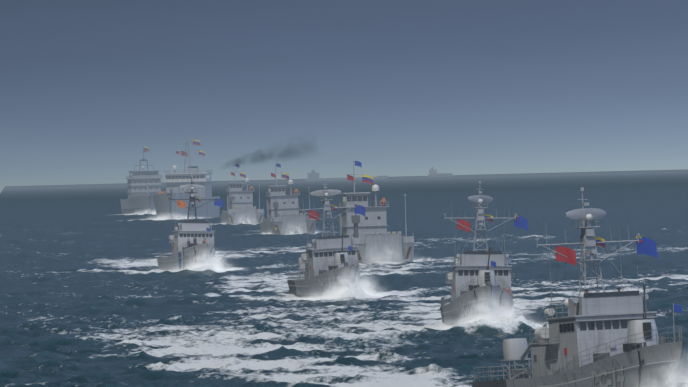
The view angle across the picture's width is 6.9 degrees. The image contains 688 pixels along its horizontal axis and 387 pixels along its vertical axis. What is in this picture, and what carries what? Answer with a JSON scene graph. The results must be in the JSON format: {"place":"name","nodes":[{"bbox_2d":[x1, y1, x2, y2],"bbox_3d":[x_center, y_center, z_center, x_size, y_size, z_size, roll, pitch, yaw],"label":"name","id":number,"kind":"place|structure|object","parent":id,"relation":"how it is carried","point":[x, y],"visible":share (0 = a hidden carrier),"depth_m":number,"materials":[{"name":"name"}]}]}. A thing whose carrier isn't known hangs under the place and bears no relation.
{"place":"outdoors","nodes":[
{"label":"outdoors","id":0,"kind":"place"},
{"bbox_2d":[0,169,687,386],"bbox_3d":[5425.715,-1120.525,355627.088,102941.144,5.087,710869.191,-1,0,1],"label":"sea water","id":1,"kind":"structure","parent":0,"point":[86,300],"depth_m":825.10,"materials":[{"name":"blue liquid"}]},
{"bbox_2d":[120,146,161,214],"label":"ship","id":2,"kind":"object","parent":1,"relation":"on","point":[144,186],"visible":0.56,"depth_m":2839.73,"materials":[{"name":"grey metal"}]},
{"bbox_2d":[152,139,219,219],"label":"ship","id":3,"kind":"object","parent":1,"relation":"on","point":[163,204],"visible":0.67,"depth_m":2416.35,"materials":[{"name":"metal"}]},
{"bbox_2d":[157,175,222,271],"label":"ship","id":4,"kind":"object","parent":1,"relation":"on","point":[189,237],"visible":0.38,"depth_m":989.48,"materials":[{"name":"grey metal"}]},
{"bbox_2d":[221,165,263,224],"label":"landing ship","id":5,"kind":"object","parent":1,"relation":"on","point":[239,203],"visible":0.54,"depth_m":2048.74,"materials":[{"name":"metal"}]},
{"bbox_2d":[260,163,315,234],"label":"landing ship","id":6,"kind":"object","parent":1,"relation":"on","point":[282,207],"visible":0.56,"depth_m":1647.71,"materials":[{"name":"metal"}]},
{"bbox_2d":[287,178,365,297],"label":"ship","id":7,"kind":"object","parent":1,"relation":"on","point":[323,259],"visible":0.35,"depth_m":742.67,"materials":[{"name":"grey metal"}]},
{"bbox_2d":[305,170,388,180],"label":"tanker","id":8,"kind":"object","parent":1,"relation":"on","point":[312,176],"visible":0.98,"depth_m":31485.52,"materials":[{"name":"grey metal"}]},
{"bbox_2d":[338,160,413,263],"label":"landing ship","id":9,"kind":"object","parent":1,"relation":"on","point":[368,228],"visible":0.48,"depth_m":1061.60,"materials":[{"name":"metal"}]},
{"bbox_2d":[428,167,452,176],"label":"ship","id":10,"kind":"object","parent":1,"relation":"on","point":[432,172],"visible":1,"depth_m":19997.24},
{"bbox_2d":[440,181,527,325],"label":"ship","id":11,"kind":"object","parent":1,"relation":"on","point":[473,272],"visible":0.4,"depth_m":578.76,"materials":[{"name":"grey metal"}]},
{"bbox_2d":[472,187,683,386],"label":"ship","id":12,"kind":"object","parent":1,"relation":"on","point":[598,339],"visible":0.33,"depth_m":376.76,"materials":[{"name":"grey metal"}]},
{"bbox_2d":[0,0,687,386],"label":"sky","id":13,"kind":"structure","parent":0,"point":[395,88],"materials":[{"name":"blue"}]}
]}

